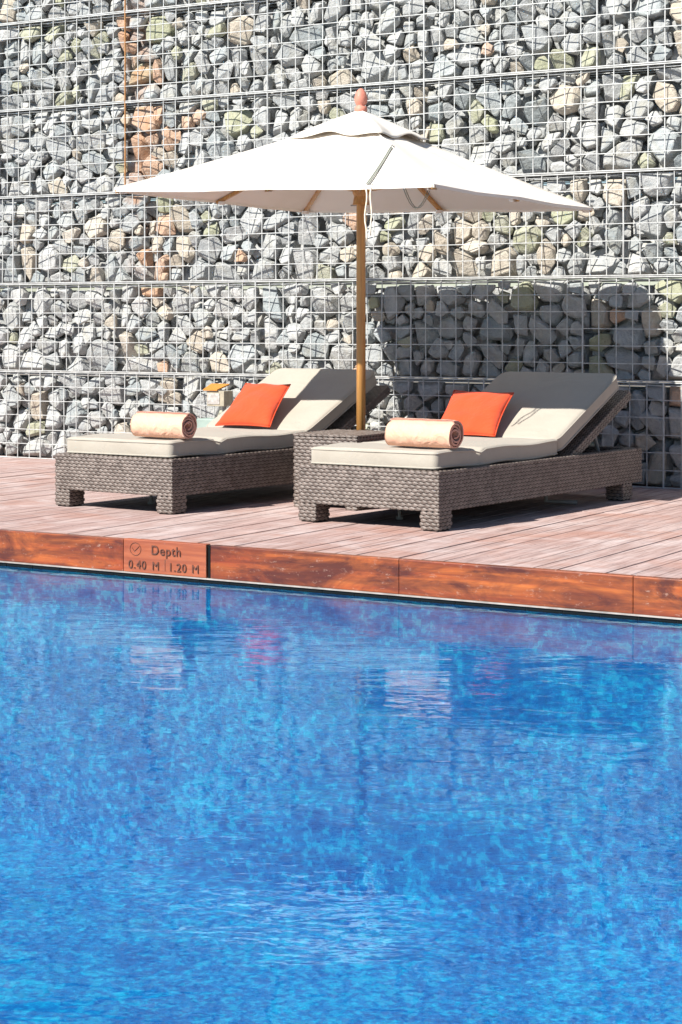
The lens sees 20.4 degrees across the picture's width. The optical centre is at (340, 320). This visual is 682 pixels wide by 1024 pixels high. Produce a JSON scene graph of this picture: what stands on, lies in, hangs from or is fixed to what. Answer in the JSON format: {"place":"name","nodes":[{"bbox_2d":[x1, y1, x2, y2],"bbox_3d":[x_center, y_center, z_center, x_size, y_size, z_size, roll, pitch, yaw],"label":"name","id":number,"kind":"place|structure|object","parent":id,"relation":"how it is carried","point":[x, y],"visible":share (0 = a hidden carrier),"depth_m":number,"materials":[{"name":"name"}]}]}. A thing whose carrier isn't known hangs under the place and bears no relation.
{"place":"outdoors","nodes":[
{"label":"outdoors","id":0,"kind":"place"},
{"bbox_2d":[197,383,232,427],"bbox_3d":[-0.785,0.668,11.932,0.220,0.543,0.132,0,0,31],"label":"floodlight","id":1,"kind":"object","parent":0,"point":[216,396],"visible":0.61,"depth_m":11.88,"materials":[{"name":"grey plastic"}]},
{"bbox_2d":[0,569,681,1023],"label":"swimming pool","id":2,"kind":"structure","parent":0,"point":[232,807],"depth_m":7.35,"materials":[{"name":"liquid"}]},
{"bbox_2d":[1,566,292,600],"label":"water","id":3,"kind":"structure","parent":2,"relation":"in","point":[87,573],"depth_m":8.01,"materials":[{"name":"blue liquid"}]},
{"bbox_2d":[0,562,681,627],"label":"waterline tiles","id":4,"kind":"object","parent":2,"relation":"attached to","point":[601,617],"visible":1,"depth_m":7.53,"materials":[{"name":"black tile"}]},
{"bbox_2d":[0,561,681,619],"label":"edge trim","id":5,"kind":"structure","parent":2,"relation":"attached to","point":[629,614],"depth_m":7.52,"materials":[{"name":"tile"}]},
{"bbox_2d":[0,177,681,291],"label":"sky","id":6,"kind":"structure","parent":0,"point":[652,282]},
{"bbox_2d":[4,370,680,386],"bbox_3d":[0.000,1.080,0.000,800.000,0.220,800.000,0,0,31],"label":"ground","id":7,"kind":"structure","parent":0,"point":[267,375],"depth_m":32.41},
{"bbox_2d":[0,454,681,578],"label":"timber deck","id":8,"kind":"structure","parent":7,"relation":"on","point":[639,533],"depth_m":8.71,"materials":[{"name":"brown wood"}]},
{"bbox_2d":[0,370,89,458],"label":"gabion basket","id":9,"kind":"object","parent":8,"relation":"on","point":[19,414],"visible":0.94,"depth_m":13.06,"materials":[{"name":"beige stone"}]},
{"bbox_2d":[0,529,124,570],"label":"edge board","id":10,"kind":"object","parent":8,"relation":"attached to","point":[83,551],"visible":1,"depth_m":8.30,"materials":[{"name":"brown wood"}]},
{"bbox_2d":[40,371,213,458],"bbox_3d":[-1.414,0.641,12.875,1.127,0.597,0.611,0,0,31],"label":"gabion basket","id":11,"kind":"object","parent":8,"relation":"on","point":[101,402],"visible":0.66,"depth_m":12.71,"materials":[{"name":"grey stone"}]},
{"bbox_2d":[0,283,130,371],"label":"gabion basket","id":12,"kind":"object","parent":11,"relation":"on","point":[58,327],"visible":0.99,"depth_m":12.89,"materials":[{"name":"grey stone"}]},
{"bbox_2d":[12,193,190,284],"bbox_3d":[-1.620,-0.552,12.998,1.127,0.597,0.610,0,0,31],"label":"gabion basket","id":13,"kind":"object","parent":12,"relation":"on","point":[85,239],"visible":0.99,"depth_m":12.77,"materials":[{"name":"grey stone"}]},
{"bbox_2d":[0,102,155,200],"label":"gabion basket","id":14,"kind":"object","parent":13,"relation":"on","point":[74,152],"visible":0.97,"depth_m":12.86,"materials":[{"name":"grey stone"}]},
{"bbox_2d":[0,12,165,117],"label":"gabion basket","id":15,"kind":"object","parent":14,"relation":"on","point":[65,64],"visible":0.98,"depth_m":12.86,"materials":[{"name":"grey stone"}]},
{"bbox_2d":[0,0,149,32],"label":"gabion basket","id":16,"kind":"object","parent":15,"relation":"on","point":[17,11],"visible":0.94,"depth_m":12.91,"materials":[{"name":"grey stone"}]},
{"bbox_2d":[124,538,210,577],"bbox_3d":[-0.733,1.005,8.026,0.448,0.142,0.038,0,0,31],"label":"depth sign","id":17,"kind":"object","parent":8,"relation":"attached to","point":[189,559],"visible":1,"depth_m":8.01,"materials":[{"name":"brown wood"}]},
{"bbox_2d":[174,374,266,419],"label":"gabion basket","id":18,"kind":"object","parent":8,"relation":"on","point":[194,402],"visible":0.15,"depth_m":12.26,"materials":[{"name":"grey stone"}]},
{"bbox_2d":[114,281,286,374],"bbox_3d":[-0.872,0.044,12.554,1.127,0.597,0.611,0,0,31],"label":"gabion basket","id":19,"kind":"object","parent":18,"relation":"on","point":[193,329],"visible":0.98,"depth_m":12.33,"materials":[{"name":"grey stone"}]},
{"bbox_2d":[144,195,323,283],"bbox_3d":[-0.657,-0.552,12.427,1.127,0.597,0.610,0,0,31],"label":"gabion basket","id":20,"kind":"object","parent":19,"relation":"on","point":[196,241],"visible":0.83,"depth_m":12.22,"materials":[{"name":"grey stone"}]},
{"bbox_2d":[124,92,280,184],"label":"gabion basket","id":21,"kind":"object","parent":20,"relation":"on","point":[170,138],"visible":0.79,"depth_m":12.33,"materials":[{"name":"grey stone"}]},
{"bbox_2d":[124,0,298,109],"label":"gabion basket","id":22,"kind":"object","parent":21,"relation":"on","point":[203,53],"visible":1,"depth_m":12.29,"materials":[{"name":"grey stone"}]},
{"bbox_2d":[124,0,294,18],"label":"gabion basket","id":23,"kind":"object","parent":22,"relation":"on","point":[138,5],"visible":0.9,"depth_m":12.44,"materials":[{"name":"grey stone"}]},
{"bbox_2d":[55,368,390,514],"bbox_3d":[-0.554,0.608,10.195,0.785,0.664,1.995,0,0,36],"label":"sun lounger","id":24,"kind":"object","parent":8,"relation":"on","point":[171,473],"visible":0.69,"depth_m":9.58,"materials":[{"name":"grey wicker"}]},
{"bbox_2d":[131,411,196,438],"bbox_3d":[-0.880,0.514,9.390,0.349,0.129,0.133,0,0,36],"label":"rolled towel","id":25,"kind":"object","parent":24,"relation":"on","point":[182,425],"visible":1,"depth_m":9.32,"materials":[{"name":"beige fabric"}]},
{"bbox_2d":[215,383,290,427],"bbox_3d":[-0.458,0.462,10.411,0.390,0.230,0.356,0,0,31],"label":"pillow","id":26,"kind":"object","parent":24,"relation":"on","point":[255,404],"visible":1,"depth_m":10.36,"materials":[{"name":"orange fabric"}]},
{"bbox_2d":[211,545,401,593],"bbox_3d":[-0.150,1.005,7.687,0.896,0.138,0.035,0,0,31],"label":"edge board","id":27,"kind":"object","parent":8,"relation":"attached to","point":[326,570],"visible":1,"depth_m":7.66,"materials":[{"name":"brown wood"}]},
{"bbox_2d":[293,429,384,510],"bbox_3d":[0.027,0.753,9.645,0.383,0.374,0.433,0,0,31],"label":"side table","id":28,"kind":"object","parent":8,"relation":"on","point":[305,443],"visible":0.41,"depth_m":9.53,"materials":[{"name":"wicker"}]},
{"bbox_2d":[114,88,592,429],"bbox_3d":[0.106,-0.148,10.073,1.868,2.176,1.868,0,0,31],"label":"patio umbrella","id":29,"kind":"object","parent":8,"relation":"on","point":[360,161],"visible":0.97,"depth_m":9.85,"materials":[{"name":"white fabric"}]},
{"bbox_2d":[350,377,493,430],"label":"gabion basket","id":30,"kind":"object","parent":8,"relation":"on","point":[424,398],"visible":0.18,"depth_m":11.49,"materials":[{"name":"grey stone"}]},
{"bbox_2d":[255,279,434,376],"bbox_3d":[0.092,0.044,11.983,1.127,0.597,0.611,0,0,31],"label":"gabion basket","id":31,"kind":"object","parent":30,"relation":"on","point":[306,327],"visible":0.85,"depth_m":11.77,"materials":[{"name":"grey stone"}]},
{"bbox_2d":[288,211,477,281],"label":"gabion basket","id":32,"kind":"object","parent":31,"relation":"on","point":[406,245],"visible":0.64,"depth_m":11.62,"materials":[{"name":"grey stone"}]},
{"bbox_2d":[267,80,437,144],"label":"gabion basket","id":33,"kind":"object","parent":32,"relation":"on","point":[295,116],"visible":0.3,"depth_m":11.72,"materials":[{"name":"beige stone"}]},
{"bbox_2d":[267,0,456,99],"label":"gabion basket","id":34,"kind":"object","parent":33,"relation":"on","point":[332,43],"visible":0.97,"depth_m":11.72,"materials":[{"name":"grey stone"}]},
{"bbox_2d":[291,0,350,4],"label":"gabion basket","id":35,"kind":"object","parent":34,"relation":"on","point":[314,1],"depth_m":12.14,"materials":[{"name":"grey stone"}]},
{"bbox_2d":[298,372,641,531],"bbox_3d":[0.698,0.608,9.458,0.785,0.664,1.995,0,0,36],"label":"sun lounger","id":36,"kind":"object","parent":8,"relation":"on","point":[552,426],"visible":0.94,"depth_m":9.03,"materials":[{"name":"wicker"}]},
{"bbox_2d":[385,418,463,447],"bbox_3d":[0.380,0.513,8.689,0.363,0.130,0.135,0,0,36],"label":"rolled towel","id":37,"kind":"object","parent":36,"relation":"on","point":[434,433],"visible":1,"depth_m":8.63,"materials":[{"name":"beige fabric"}]},
{"bbox_2d":[441,390,513,436],"bbox_3d":[0.683,0.477,9.735,0.415,0.228,0.356,0,0,31],"label":"pillow","id":38,"kind":"object","parent":36,"relation":"on","point":[477,413],"visible":0.84,"depth_m":9.69,"materials":[{"name":"orange fabric"}]},
{"bbox_2d":[399,558,635,613],"bbox_3d":[0.657,1.005,7.208,0.979,0.138,0.035,0,0,31],"label":"edge board","id":39,"kind":"object","parent":8,"relation":"attached to","point":[597,591],"visible":1,"depth_m":7.18,"materials":[{"name":"brown wood"}]},
{"bbox_2d":[483,379,680,487],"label":"gabion basket","id":40,"kind":"object","parent":8,"relation":"on","point":[636,421],"visible":0.26,"depth_m":10.73,"materials":[{"name":"grey stone"}]},
{"bbox_2d":[410,277,603,378],"bbox_3d":[1.055,0.044,11.412,1.127,0.597,0.611,0,0,31],"label":"gabion basket","id":41,"kind":"object","parent":40,"relation":"on","point":[468,329],"visible":0.94,"depth_m":11.18,"materials":[{"name":"grey stone"}]},
{"bbox_2d":[447,171,651,279],"bbox_3d":[1.270,-0.552,11.284,1.127,0.597,0.611,0,0,31],"label":"gabion basket","id":42,"kind":"object","parent":41,"relation":"on","point":[538,244],"visible":0.73,"depth_m":11.02,"materials":[{"name":"beige stone"}]},
{"bbox_2d":[423,68,624,182],"bbox_3d":[1.133,-1.149,11.366,1.127,0.597,0.610,0,0,31],"label":"gabion basket","id":43,"kind":"object","parent":42,"relation":"on","point":[546,125],"visible":0.88,"depth_m":11.12,"materials":[{"name":"grey stone"}]},
{"bbox_2d":[423,0,624,89],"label":"gabion basket","id":44,"kind":"object","parent":43,"relation":"on","point":[472,38],"visible":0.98,"depth_m":11.16,"materials":[{"name":"grey stone"}]},
{"bbox_2d":[634,575,681,617],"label":"edge board","id":45,"kind":"object","parent":8,"relation":"attached to","point":[658,596],"visible":1,"depth_m":6.89,"materials":[{"name":"brown wood"}]},
{"bbox_2d":[663,382,681,488],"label":"gabion basket","id":46,"kind":"object","parent":8,"relation":"on","point":[675,413],"visible":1,"depth_m":10.63,"materials":[{"name":"grey stone"}]},
{"bbox_2d":[582,275,681,381],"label":"gabion basket","id":47,"kind":"object","parent":46,"relation":"on","point":[637,329],"visible":0.98,"depth_m":10.77,"materials":[{"name":"beige stone"}]},
{"bbox_2d":[622,168,681,277],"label":"gabion basket","id":48,"kind":"object","parent":47,"relation":"on","point":[655,243],"visible":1,"depth_m":10.70,"materials":[{"name":"grey stone"}]},
{"bbox_2d":[596,61,681,177],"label":"gabion basket","id":49,"kind":"object","parent":48,"relation":"on","point":[643,122],"visible":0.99,"depth_m":10.75,"materials":[{"name":"grey stone"}]},
{"bbox_2d":[596,0,681,75],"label":"gabion basket","id":50,"kind":"object","parent":49,"relation":"on","point":[637,32],"visible":0.98,"depth_m":10.75,"materials":[{"name":"grey stone"}]},
{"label":"gabion basket","id":51,"kind":"object","parent":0,"visible":0},
{"bbox_2d":[0,197,48,285],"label":"gabion basket","id":52,"kind":"object","parent":51,"relation":"on","point":[6,243],"visible":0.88,"depth_m":13.11,"materials":[{"name":"grey stone"}]},
{"bbox_2d":[0,115,23,203],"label":"gabion basket","id":53,"kind":"object","parent":52,"relation":"on","point":[3,173],"visible":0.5,"depth_m":13.22,"materials":[{"name":"grey stone"}]},
{"bbox_2d":[0,28,33,118],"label":"gabion basket","id":54,"kind":"object","parent":53,"relation":"on","point":[3,45],"visible":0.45,"depth_m":13.22,"materials":[{"name":"grey stone"}]},
{"bbox_2d":[0,0,21,31],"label":"gabion basket","id":55,"kind":"object","parent":54,"relation":"on","point":[1,2],"visible":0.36,"depth_m":13.23,"materials":[{"name":"grey stone"}]}
]}

